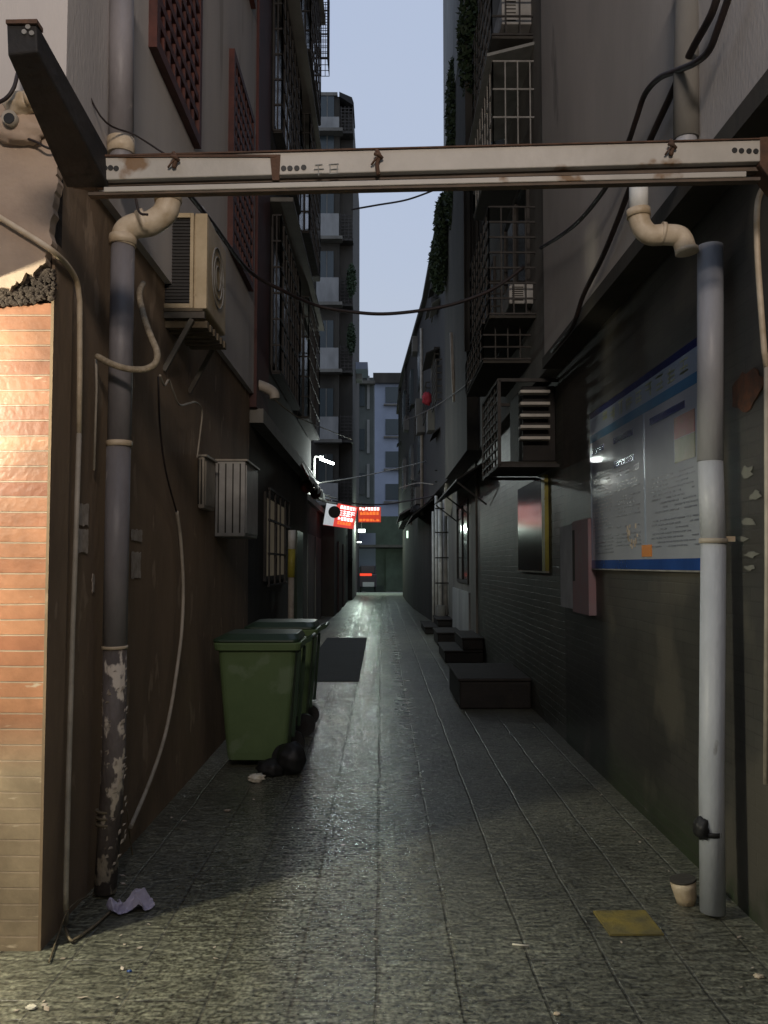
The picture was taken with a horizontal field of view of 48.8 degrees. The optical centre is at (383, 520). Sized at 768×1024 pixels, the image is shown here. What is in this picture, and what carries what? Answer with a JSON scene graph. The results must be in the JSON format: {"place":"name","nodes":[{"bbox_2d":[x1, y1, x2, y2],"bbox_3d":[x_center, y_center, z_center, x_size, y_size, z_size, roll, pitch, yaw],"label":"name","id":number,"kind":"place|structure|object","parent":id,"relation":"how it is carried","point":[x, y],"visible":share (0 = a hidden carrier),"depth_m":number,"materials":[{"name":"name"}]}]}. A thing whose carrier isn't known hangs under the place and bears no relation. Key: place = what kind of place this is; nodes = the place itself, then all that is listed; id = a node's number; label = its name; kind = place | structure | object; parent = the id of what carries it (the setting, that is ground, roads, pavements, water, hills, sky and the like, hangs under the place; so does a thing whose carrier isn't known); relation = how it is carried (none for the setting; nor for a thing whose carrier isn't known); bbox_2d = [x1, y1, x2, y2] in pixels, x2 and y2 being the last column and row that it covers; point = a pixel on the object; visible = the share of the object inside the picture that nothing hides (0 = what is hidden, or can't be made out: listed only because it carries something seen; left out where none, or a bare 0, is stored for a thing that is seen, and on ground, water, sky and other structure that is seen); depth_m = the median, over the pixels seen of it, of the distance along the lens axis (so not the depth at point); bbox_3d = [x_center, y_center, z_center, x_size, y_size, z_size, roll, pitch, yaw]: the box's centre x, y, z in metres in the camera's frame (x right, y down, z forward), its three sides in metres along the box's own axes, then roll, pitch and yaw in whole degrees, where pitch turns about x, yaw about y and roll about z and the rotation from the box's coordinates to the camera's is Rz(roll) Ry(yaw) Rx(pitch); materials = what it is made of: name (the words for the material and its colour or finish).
{"place":"outdoors","nodes":[
{"label":"outdoors","id":0,"kind":"place"},
{"bbox_2d":[311,92,367,599],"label":"apartment tower","id":1,"kind":"structure","parent":0,"point":[343,373],"depth_m":37.08,"materials":[{"name":"concrete"}]},
{"bbox_2d":[318,454,332,482],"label":"window","id":2,"kind":"structure","parent":1,"relation":"in","point":[325,469],"depth_m":36.59,"materials":[{"name":"grey glass"}]},
{"bbox_2d":[319,320,332,347],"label":"window","id":3,"kind":"structure","parent":1,"relation":"in","point":[326,337],"depth_m":36.91,"materials":[{"name":"blue glass"}]},
{"bbox_2d":[320,388,332,416],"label":"window","id":4,"kind":"structure","parent":1,"relation":"in","point":[326,394],"depth_m":36.75,"materials":[{"name":"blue glass"}]},
{"bbox_2d":[320,251,333,276],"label":"window","id":5,"kind":"structure","parent":1,"relation":"in","point":[326,257],"depth_m":37.07,"materials":[{"name":"blue glass"}]},
{"bbox_2d":[321,96,333,116],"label":"window","id":6,"kind":"structure","parent":1,"relation":"in","point":[327,102],"depth_m":37.44,"materials":[{"name":"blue glass"}]},
{"bbox_2d":[321,194,333,212],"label":"window","id":7,"kind":"structure","parent":1,"relation":"in","point":[327,200],"depth_m":37.21,"materials":[{"name":"blue glass"}]},
{"bbox_2d":[346,321,355,355],"bbox_3d":[-1.405,-7.793,36.455,0.498,1.522,0.609,0,-3,0],"label":"balcony plant","id":8,"kind":"object","parent":1,"relation":"attached to","point":[351,337],"visible":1,"depth_m":36.35,"materials":[{"name":"green plant"}]},
{"bbox_2d":[346,263,356,298],"bbox_3d":[-1.402,-10.323,36.582,0.517,1.573,0.590,0,-3,0],"label":"balcony plant","id":9,"kind":"object","parent":1,"relation":"attached to","point":[351,279],"visible":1,"depth_m":36.49,"materials":[{"name":"green plant"}]},
{"bbox_2d":[359,376,374,506],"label":"distant block","id":10,"kind":"structure","parent":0,"point":[366,437],"depth_m":55.30,"materials":[{"name":"concrete"}]},
{"bbox_2d":[358,507,380,521],"bbox_3d":[-0.461,-0.178,27.099,0.722,0.482,0.132,0,-3,0],"label":"lit sign","id":11,"kind":"object","parent":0,"point":[369,514],"visible":1,"depth_m":27.04,"materials":[{"name":"red"}]},
{"bbox_2d":[321,0,443,377],"label":"sky","id":12,"kind":"structure","parent":0,"point":[386,55],"materials":[{"name":"blue"}]},
{"bbox_2d":[0,591,767,1023],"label":"ground","id":13,"kind":"structure","parent":0,"point":[284,893],"depth_m":3.97,"materials":[{"name":"stone"}]},
{"bbox_2d":[64,910,111,941],"bbox_3d":[-1.275,1.721,3.620,0.094,0.030,0.333,-1,-3,14],"label":"cable","id":14,"kind":"object","parent":13,"relation":"on","point":[87,930],"visible":0.99,"depth_m":3.54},
{"bbox_2d":[0,0,256,950],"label":"corner building","id":15,"kind":"structure","parent":13,"relation":"on","point":[194,75],"depth_m":4.11,"materials":[{"name":"orange tile"}]},
{"bbox_2d":[0,90,43,145],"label":"wall fixture","id":16,"kind":"object","parent":15,"relation":"attached to","point":[19,125],"depth_m":3.47,"materials":[{"name":"white plastic"}]},
{"bbox_2d":[0,215,82,432],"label":"conduit","id":17,"kind":"object","parent":15,"relation":"attached to","point":[44,245],"visible":1,"depth_m":3.77,"materials":[{"name":"white plastic"}]},
{"bbox_2d":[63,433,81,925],"bbox_3d":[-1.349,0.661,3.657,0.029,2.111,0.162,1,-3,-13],"label":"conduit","id":18,"kind":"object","parent":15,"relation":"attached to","point":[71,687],"visible":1,"depth_m":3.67,"materials":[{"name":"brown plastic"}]},
{"bbox_2d":[78,529,88,553],"bbox_3d":[-1.388,0.097,3.909,0.003,0.115,0.135,0,-3,0],"label":"paper bill","id":19,"kind":"object","parent":15,"relation":"attached to","point":[83,541],"visible":0.82,"depth_m":3.91},
{"bbox_2d":[79,503,88,525],"bbox_3d":[-1.388,-0.026,3.914,0.003,0.109,0.139,0,-3,0],"label":"paper bill","id":20,"kind":"object","parent":15,"relation":"attached to","point":[83,513],"visible":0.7,"depth_m":3.91},
{"bbox_2d":[93,359,97,470],"bbox_3d":[-1.366,-0.507,4.008,0.015,0.544,0.072,1,-3,-14],"label":"conduit","id":21,"kind":"object","parent":15,"relation":"attached to","point":[95,415],"visible":0.92,"depth_m":4.02,"materials":[{"name":"white plastic"}]},
{"bbox_2d":[131,551,140,578],"bbox_3d":[-1.391,0.254,4.753,0.003,0.155,0.186,0,-3,0],"label":"paper bill","id":22,"kind":"object","parent":15,"relation":"attached to","point":[135,564],"visible":1,"depth_m":4.74},
{"bbox_2d":[94,0,181,895],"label":"drain pipe","id":23,"kind":"object","parent":15,"relation":"attached to","point":[127,232],"visible":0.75,"depth_m":4.04,"materials":[{"name":"white plastic"}]},
{"bbox_2d":[95,281,160,372],"bbox_3d":[-1.292,-0.985,4.196,0.287,0.632,0.635,1,-3,-23],"label":"hose","id":24,"kind":"object","parent":23,"relation":"attached to","point":[154,364],"visible":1,"depth_m":3.96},
{"bbox_2d":[128,511,184,828],"bbox_3d":[-1.342,0.780,5.071,0.037,1.730,1.215,0,-3,-1],"label":"hose","id":25,"kind":"object","parent":15,"relation":"attached to","point":[139,806],"visible":1,"depth_m":5.46,"materials":[{"name":"white plastic"}]},
{"bbox_2d":[157,376,176,511],"bbox_3d":[-1.345,-0.454,5.266,0.012,0.780,0.499,0,-3,0],"label":"cable","id":26,"kind":"object","parent":15,"relation":"attached to","point":[158,389],"visible":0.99,"depth_m":5.12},
{"bbox_2d":[148,0,202,148],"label":"lattice window","id":27,"kind":"structure","parent":15,"relation":"in","point":[175,32],"depth_m":5.53,"materials":[{"name":"metal"}]},
{"bbox_2d":[159,374,202,457],"bbox_3d":[-1.336,-0.667,5.567,0.054,0.372,1.215,0,-3,0],"label":"wire","id":28,"kind":"object","parent":15,"relation":"attached to","point":[170,383],"visible":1,"depth_m":5.74,"materials":[{"name":"white plastic"}]},
{"bbox_2d":[163,308,225,393],"bbox_3d":[-1.301,-1.125,5.730,0.378,0.403,0.735,0,-3,0],"label":"wall bracket","id":29,"kind":"object","parent":15,"relation":"attached to","point":[191,333],"depth_m":5.46,"materials":[{"name":"metal"}]},
{"bbox_2d":[164,213,225,335],"bbox_3d":[-1.295,-1.690,5.730,0.349,0.718,0.685,0,-3,0],"label":"air conditioner","id":30,"kind":"object","parent":29,"relation":"on","point":[198,265],"visible":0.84,"depth_m":5.42,"materials":[{"name":"beige metal"}]},
{"bbox_2d":[198,454,217,511],"bbox_3d":[-1.387,-0.281,6.567,0.110,0.404,0.425,0,-3,0],"label":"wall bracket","id":31,"kind":"object","parent":15,"relation":"attached to","point":[206,482],"visible":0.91,"depth_m":6.41,"materials":[{"name":"grey metal"}]},
{"bbox_2d":[205,461,214,507],"bbox_3d":[-1.348,-0.273,6.569,0.007,0.328,0.340,0,-3,0],"label":"door","id":32,"kind":"structure","parent":31,"relation":"in","point":[209,468],"depth_m":6.52,"materials":[{"name":"grey metal"}]},
{"bbox_2d":[215,459,259,538],"bbox_3d":[-1.267,-0.167,7.363,0.270,0.641,0.725,0,-3,0],"label":"meter box","id":33,"kind":"object","parent":15,"relation":"attached to","point":[236,498],"visible":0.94,"depth_m":7.02,"materials":[{"name":"metal"}]},
{"bbox_2d":[245,465,257,535],"bbox_3d":[-1.148,-0.159,7.365,0.007,0.565,0.640,0,-3,0],"label":"door","id":34,"kind":"structure","parent":33,"relation":"in","point":[251,526],"depth_m":7.31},
{"bbox_2d":[227,48,254,291],"bbox_3d":[-1.338,-3.226,7.996,0.050,1.780,1.200,0,-3,0],"label":"lattice window","id":35,"kind":"structure","parent":15,"relation":"in","point":[241,120],"depth_m":7.83,"materials":[{"name":"metal"}]},
{"bbox_2d":[106,887,154,914],"bbox_3d":[-1.133,1.702,3.797,0.205,0.090,0.140,0,-3,0],"label":"plastic bag","id":36,"kind":"object","parent":13,"relation":"on","point":[142,898],"visible":1,"depth_m":3.78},
{"bbox_2d":[213,629,316,759],"bbox_3d":[-0.924,1.388,6.654,0.750,1.025,0.627,0,-3,0],"label":"wheelie bin","id":37,"kind":"object","parent":13,"relation":"on","point":[259,671],"visible":0.84,"depth_m":6.42,"materials":[{"name":"green plastic"}]},
{"bbox_2d":[255,741,306,776],"bbox_3d":[-0.749,1.779,6.258,0.379,0.268,0.237,2,-3,-29],"label":"rubbish sack","id":38,"kind":"object","parent":13,"relation":"on","point":[290,759],"visible":0.99,"depth_m":6.20,"materials":[{"name":"black plastic"}]},
{"bbox_2d":[244,619,328,736],"bbox_3d":[-0.902,1.456,7.952,0.750,1.025,0.627,0,-3,0],"label":"wheelie bin","id":39,"kind":"object","parent":13,"relation":"on","point":[310,713],"visible":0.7,"depth_m":7.73,"materials":[{"name":"green plastic"}]},
{"bbox_2d":[248,0,325,624],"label":"apartment block","id":40,"kind":"structure","parent":13,"relation":"on","point":[288,117],"depth_m":11.16,"materials":[{"name":"concrete"}]},
{"bbox_2d":[259,380,279,399],"bbox_3d":[-1.297,-1.422,9.083,0.361,0.264,0.132,0,-3,0],"label":"pipe stub","id":41,"kind":"object","parent":40,"relation":"attached to","point":[271,391],"visible":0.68,"depth_m":9.04,"materials":[{"name":"white plastic"}]},
{"bbox_2d":[263,491,286,580],"bbox_3d":[-1.418,0.247,11.123,0.030,1.070,2.150,0,-3,0],"label":"window","id":42,"kind":"structure","parent":40,"relation":"in","point":[266,495],"depth_m":10.82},
{"bbox_2d":[270,227,292,386],"bbox_3d":[-1.358,-2.660,11.351,0.030,1.700,2.200,0,-3,0],"label":"window","id":43,"kind":"structure","parent":40,"relation":"in","point":[274,233],"depth_m":10.95,"materials":[{"name":"black glass"}]},
{"bbox_2d":[272,0,293,149],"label":"window","id":44,"kind":"structure","parent":40,"relation":"in","point":[276,6],"depth_m":11.05,"materials":[{"name":"grey glass"}]},
{"bbox_2d":[287,530,294,618],"bbox_3d":[-1.298,1.156,11.852,0.111,2.033,0.104,0,-3,0],"label":"drain pipe","id":45,"kind":"object","parent":40,"relation":"attached to","point":[291,556],"visible":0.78,"depth_m":11.84,"materials":[{"name":"white plastic"}]},
{"bbox_2d":[294,530,302,618],"bbox_3d":[-1.417,1.237,14.050,0.050,2.100,1.000,0,-3,0],"label":"door","id":46,"kind":"structure","parent":40,"relation":"in","point":[298,579],"depth_m":13.78,"materials":[{"name":"grey plastic"}]},
{"bbox_2d":[296,317,309,415],"bbox_3d":[-1.367,-2.500,14.397,0.030,1.700,2.100,0,-3,0],"label":"window","id":47,"kind":"structure","parent":40,"relation":"in","point":[305,330],"depth_m":14.65,"materials":[{"name":"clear glass"}]},
{"bbox_2d":[299,139,308,229],"bbox_3d":[-1.367,-5.446,14.551,0.030,1.700,2.100,0,-3,0],"label":"window","id":48,"kind":"structure","parent":40,"relation":"in","point":[306,220],"depth_m":14.84,"materials":[{"name":"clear glass"}]},
{"bbox_2d":[302,0,309,48],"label":"window","id":49,"kind":"structure","parent":40,"relation":"in","point":[307,21],"depth_m":15.19,"materials":[{"name":"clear glass"}]},
{"bbox_2d":[296,451,324,499],"bbox_3d":[-1.273,-0.744,14.956,0.250,0.549,3.400,0,-3,0],"label":"awning","id":50,"kind":"object","parent":40,"relation":"attached to","point":[313,481],"visible":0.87,"depth_m":14.39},
{"bbox_2d":[312,0,329,76],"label":"window cage","id":51,"kind":"object","parent":40,"relation":"attached to","point":[327,34],"depth_m":16.32,"materials":[{"name":"metal"}]},
{"bbox_2d":[307,495,347,619],"bbox_3d":[-3.772,1.308,25.907,4.610,3.200,19.897,0,-3,0],"label":"shop row","id":52,"kind":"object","parent":13,"relation":"on","point":[327,570],"visible":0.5,"depth_m":25.42,"materials":[{"name":"concrete"}]},
{"bbox_2d":[323,503,357,528],"bbox_3d":[-1.222,-0.139,23.771,0.966,0.775,0.170,0,-3,0],"label":"lit sign","id":53,"kind":"object","parent":52,"relation":"attached to","point":[341,515],"visible":1,"depth_m":23.73,"materials":[{"name":"red"}]},
{"bbox_2d":[314,638,366,681],"bbox_3d":[-0.768,2.312,14.547,0.850,0.006,6.700,0,-3,0],"label":"smooth paving patch","id":54,"kind":"object","parent":13,"relation":"on","point":[340,659],"visible":0.79,"depth_m":13.79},
{"bbox_2d":[359,565,376,592],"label":"parked tricycle","id":55,"kind":"object","parent":13,"relation":"on","point":[367,576],"visible":0.97,"depth_m":44.95,"materials":[{"name":"grey paint"}]},
{"bbox_2d":[359,516,403,590],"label":"shopfront","id":56,"kind":"object","parent":13,"relation":"on","point":[381,546],"visible":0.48,"depth_m":49.90,"materials":[{"name":"concrete"}]},
{"bbox_2d":[359,533,375,566],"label":"window","id":57,"kind":"structure","parent":56,"relation":"in","point":[367,556],"depth_m":49.87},
{"bbox_2d":[386,552,402,590],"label":"roller door","id":58,"kind":"structure","parent":56,"relation":"in","point":[394,560],"depth_m":49.81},
{"bbox_2d":[14,701,756,1010],"bbox_3d":[0.088,1.885,6.471,2.836,0.006,7.940,0,-3,0],"label":"grit","id":59,"kind":"object","parent":13,"relation":"on","point":[46,1008],"visible":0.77,"depth_m":3.43,"materials":[{"name":"gravel"}]},
{"bbox_2d":[396,234,455,620],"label":"leaning block","id":60,"kind":"structure","parent":13,"relation":"on","point":[421,437],"depth_m":25.12,"materials":[{"name":"concrete"}]},
{"bbox_2d":[432,470,448,621],"bbox_3d":[1.455,0.630,20.229,0.520,3.858,0.617,1,-3,-14],"label":"pipe bundle","id":61,"kind":"object","parent":60,"relation":"attached to","point":[441,609],"visible":0.44,"depth_m":20.35,"materials":[{"name":"metal"}]},
{"bbox_2d":[420,615,451,633],"bbox_3d":[1.216,2.419,19.804,0.650,0.339,2.000,0,-3,0],"label":"doorstep","id":62,"kind":"object","parent":13,"relation":"on","point":[439,621],"visible":0.61,"depth_m":18.89,"materials":[{"name":"concrete"}]},
{"bbox_2d":[433,627,457,645],"bbox_3d":[1.245,2.300,16.756,0.490,0.259,1.300,0,-3,0],"label":"doorstep","id":63,"kind":"object","parent":13,"relation":"on","point":[444,634],"visible":0.65,"depth_m":16.14,"materials":[{"name":"concrete"}]},
{"bbox_2d":[438,630,483,662],"bbox_3d":[1.253,2.088,14.064,0.630,0.399,1.500,0,-3,0],"label":"doorstep","id":64,"kind":"object","parent":13,"relation":"on","point":[466,646],"visible":0.99,"depth_m":13.35,"materials":[{"name":"concrete"}]},
{"bbox_2d":[448,663,530,708],"bbox_3d":[1.186,1.900,9.793,0.790,0.329,1.450,0,-3,0],"label":"doorstep","id":65,"kind":"object","parent":13,"relation":"on","point":[489,685],"visible":1,"depth_m":9.09,"materials":[{"name":"concrete"}]},
{"bbox_2d":[443,0,566,741],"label":"caged flats","id":66,"kind":"structure","parent":13,"relation":"on","point":[503,607],"depth_m":11.00,"materials":[{"name":"grey tile"}]},
{"bbox_2d":[427,233,447,295],"bbox_3d":[1.108,-5.176,17.098,0.494,1.284,1.076,0,-3,0],"label":"hanging plant","id":67,"kind":"object","parent":66,"relation":"hanging from","point":[438,257],"visible":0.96,"depth_m":16.84,"materials":[{"name":"green plant"}]},
{"bbox_2d":[432,192,447,244],"bbox_3d":[1.181,-6.003,16.945,0.457,1.030,1.046,0,-3,0],"label":"hanging plant","id":68,"kind":"object","parent":66,"relation":"hanging from","point":[440,228],"visible":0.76,"depth_m":16.68,"materials":[{"name":"green plant"}]},
{"bbox_2d":[442,145,452,229],"bbox_3d":[1.304,-6.357,15.968,0.466,1.830,1.085,0,-3,0],"label":"hanging plant","id":69,"kind":"object","parent":66,"relation":"hanging from","point":[447,197],"visible":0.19,"depth_m":15.81,"materials":[{"name":"green plant"}]},
{"bbox_2d":[443,57,455,145],"bbox_3d":[1.313,-7.414,15.402,0.462,2.209,1.060,0,-3,0],"label":"hanging plant","id":70,"kind":"object","parent":66,"relation":"attached to","point":[450,113],"visible":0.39,"depth_m":15.20,"materials":[{"name":"green plant"}]},
{"bbox_2d":[450,332,454,401],"bbox_3d":[1.230,-2.743,15.168,0.111,1.252,0.060,0,-3,0],"label":"drain pipe","id":71,"kind":"object","parent":66,"relation":"attached to","point":[452,364],"visible":0.95,"depth_m":15.15,"materials":[{"name":"white plastic"}]},
{"bbox_2d":[435,459,488,520],"bbox_3d":[1.325,-0.448,15.248,0.500,0.710,5.200,0,-3,0],"label":"awning","id":72,"kind":"object","parent":66,"relation":"attached to","point":[457,483],"visible":0.95,"depth_m":14.23,"materials":[{"name":"metal"}]},
{"bbox_2d":[456,499,468,583],"bbox_3d":[1.526,0.439,16.504,0.030,1.550,2.200,0,-3,0],"label":"window","id":73,"kind":"structure","parent":66,"relation":"in","point":[462,518],"depth_m":16.34,"materials":[{"name":"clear glass"}]},
{"bbox_2d":[455,0,477,96],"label":"hanging plant","id":74,"kind":"object","parent":66,"relation":"attached to","point":[464,29],"visible":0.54,"depth_m":13.17,"materials":[{"name":"green plant"}]},
{"bbox_2d":[464,191,478,351],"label":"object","id":75,"kind":"object","parent":66,"relation":"hanging from","point":[471,231],"visible":0.19,"depth_m":12.81,"materials":[{"name":"fabric"}]},
{"bbox_2d":[482,256,495,321],"bbox_3d":[1.431,-2.641,11.709,0.030,1.500,1.500,0,-3,0],"label":"window","id":76,"kind":"structure","parent":66,"relation":"in","point":[493,263],"depth_m":11.24,"materials":[{"name":"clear glass"}]},
{"bbox_2d":[465,322,530,396],"bbox_3d":[1.286,-1.718,9.257,0.628,0.408,1.716,0,-3,0],"label":"window cage","id":77,"kind":"object","parent":66,"relation":"attached to","point":[488,373],"depth_m":8.82,"materials":[{"name":"metal"}]},
{"bbox_2d":[468,42,533,220],"bbox_3d":[1.269,-4.078,9.080,0.548,1.070,1.800,0,-3,0],"label":"window cage","id":78,"kind":"object","parent":66,"relation":"attached to","point":[503,77],"depth_m":8.86,"materials":[{"name":"metal"}]},
{"bbox_2d":[472,0,532,118],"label":"window cage","id":79,"kind":"object","parent":66,"relation":"attached to","point":[498,41],"depth_m":8.49,"materials":[{"name":"metal"}]},
{"bbox_2d":[470,206,535,360],"bbox_3d":[1.301,-2.439,8.994,0.602,1.093,1.716,0,-3,0],"label":"window cage","id":80,"kind":"object","parent":66,"relation":"attached to","point":[501,321],"depth_m":8.45,"materials":[{"name":"metal"}]},
{"bbox_2d":[188,197,524,315],"bbox_3d":[-0.487,-2.221,7.225,1.497,0.553,3.841,-3,-4,43],"label":"sagging cable","id":81,"kind":"object","parent":80,"relation":"hanging from","point":[196,203],"visible":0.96,"depth_m":8.10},
{"bbox_2d":[494,0,530,32],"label":"air conditioner","id":82,"kind":"object","parent":66,"relation":"attached to","point":[512,7],"visible":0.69,"depth_m":8.38,"materials":[{"name":"metal"}]},
{"bbox_2d":[503,189,529,312],"bbox_3d":[1.438,-2.769,9.262,0.030,1.500,1.600,0,-3,0],"label":"window","id":83,"kind":"structure","parent":66,"relation":"in","point":[521,198],"depth_m":9.10,"materials":[{"name":"grey glass"}]},
{"bbox_2d":[502,284,532,312],"bbox_3d":[1.372,-2.199,8.578,0.300,0.200,0.606,0,-3,0],"label":"air conditioner","id":84,"kind":"object","parent":66,"relation":"attached to","point":[507,304],"visible":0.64,"depth_m":8.29,"materials":[{"name":"metal"}]},
{"bbox_2d":[482,378,558,479],"bbox_3d":[1.344,-0.862,8.348,0.612,0.818,1.255,0,-3,0],"label":"slatted cage","id":85,"kind":"object","parent":66,"relation":"attached to","point":[532,430],"visible":0.92,"depth_m":7.89,"materials":[{"name":"metal"}]},
{"bbox_2d":[518,474,548,572],"bbox_3d":[1.575,0.077,9.056,0.037,0.956,1.694,0,-3,0],"label":"framed poster","id":86,"kind":"object","parent":66,"relation":"attached to","point":[533,534],"visible":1,"depth_m":8.83,"materials":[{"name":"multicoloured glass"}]},
{"bbox_2d":[593,910,663,935],"bbox_3d":[1.050,1.737,3.656,0.237,0.008,0.248,0,-3,0],"label":"yellow plate","id":87,"kind":"object","parent":13,"relation":"on","point":[627,922],"visible":1,"depth_m":3.64,"materials":[{"name":"paint"}]},
{"bbox_2d":[669,874,696,906],"bbox_3d":[1.370,1.695,3.882,0.119,0.120,0.118,0,-3,0],"label":"white pot","id":88,"kind":"object","parent":13,"relation":"on","point":[683,886],"visible":1,"depth_m":3.84,"materials":[{"name":"plastic"}]},
{"bbox_2d":[373,373,400,515],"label":"distant apartment block","id":89,"kind":"structure","parent":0,"point":[386,428],"depth_m":75.39,"materials":[{"name":"concrete"}]},
{"bbox_2d":[385,484,397,499],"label":"window","id":90,"kind":"structure","parent":89,"relation":"in","point":[391,490],"depth_m":75.14,"materials":[{"name":"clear glass"}]},
{"bbox_2d":[385,451,397,466],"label":"window","id":91,"kind":"structure","parent":89,"relation":"in","point":[391,457],"depth_m":75.28,"materials":[{"name":"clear glass"}]},
{"bbox_2d":[385,419,397,434],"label":"window","id":92,"kind":"structure","parent":89,"relation":"in","point":[391,425],"depth_m":75.45,"materials":[{"name":"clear glass"}]},
{"bbox_2d":[385,387,397,402],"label":"window","id":93,"kind":"structure","parent":89,"relation":"in","point":[391,393],"depth_m":75.60,"materials":[{"name":"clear glass"}]},
{"bbox_2d":[541,0,767,933],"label":"tiled house","id":94,"kind":"structure","parent":0,"point":[632,646],"depth_m":4.85,"materials":[{"name":"tile"}]},
{"bbox_2d":[72,137,767,198],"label":"steel beam","id":95,"kind":"structure","parent":94,"relation":"attached to","point":[691,162],"depth_m":3.23,"materials":[{"name":"metal"}]},
{"bbox_2d":[6,19,107,186],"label":"diagonal beam","id":96,"kind":"structure","parent":95,"relation":"on","point":[78,149],"depth_m":2.96,"materials":[{"name":"metal"}]},
{"bbox_2d":[560,518,595,615],"bbox_3d":[1.571,0.380,6.918,0.058,0.733,1.031,0,-3,0],"label":"wall box","id":97,"kind":"object","parent":94,"relation":"attached to","point":[578,584],"visible":0.98,"depth_m":6.72,"materials":[{"name":"metal"}]},
{"bbox_2d":[550,0,719,352],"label":"cable","id":98,"kind":"object","parent":94,"relation":"attached to","point":[705,25],"visible":0.77,"depth_m":4.83,"materials":[{"name":"rubber"}]},
{"bbox_2d":[539,0,730,249],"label":"cable","id":99,"kind":"object","parent":94,"relation":"attached to","point":[704,55],"visible":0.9,"depth_m":4.15,"materials":[{"name":"rubber"}]},
{"bbox_2d":[590,337,700,571],"bbox_3d":[1.586,-0.277,5.278,0.032,1.183,2.309,0,-3,0],"label":"notice board","id":100,"kind":"object","parent":94,"relation":"attached to","point":[644,478],"visible":0.98,"depth_m":5.02,"materials":[{"name":"white"}]},
{"bbox_2d":[626,0,734,916],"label":"drain pipe","id":101,"kind":"object","parent":94,"relation":"attached to","point":[714,539],"visible":0.79,"depth_m":3.80,"materials":[{"name":"plastic"}]},
{"bbox_2d":[692,816,719,839],"bbox_3d":[1.435,1.359,3.755,0.140,0.108,0.121,0,-3,0],"label":"black wrap","id":102,"kind":"object","parent":101,"relation":"attached to","point":[700,830],"visible":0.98,"depth_m":3.71,"materials":[{"name":"plastic"}]},
{"bbox_2d":[732,368,763,411],"bbox_3d":[1.603,-0.572,3.739,0.003,0.188,0.322,0,-3,0],"label":"wall stain","id":103,"kind":"object","parent":94,"relation":"attached to","point":[747,388],"visible":0.99,"depth_m":3.74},
{"bbox_2d":[754,188,767,367],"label":"conduit","id":104,"kind":"object","parent":94,"relation":"attached to","point":[759,286],"visible":0.88,"depth_m":3.50,"materials":[{"name":"white plastic"}]},
{"bbox_2d":[763,367,767,784],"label":"conduit","id":105,"kind":"object","parent":94,"relation":"attached to","point":[765,744],"visible":1,"depth_m":3.44,"materials":[{"name":"white plastic"}]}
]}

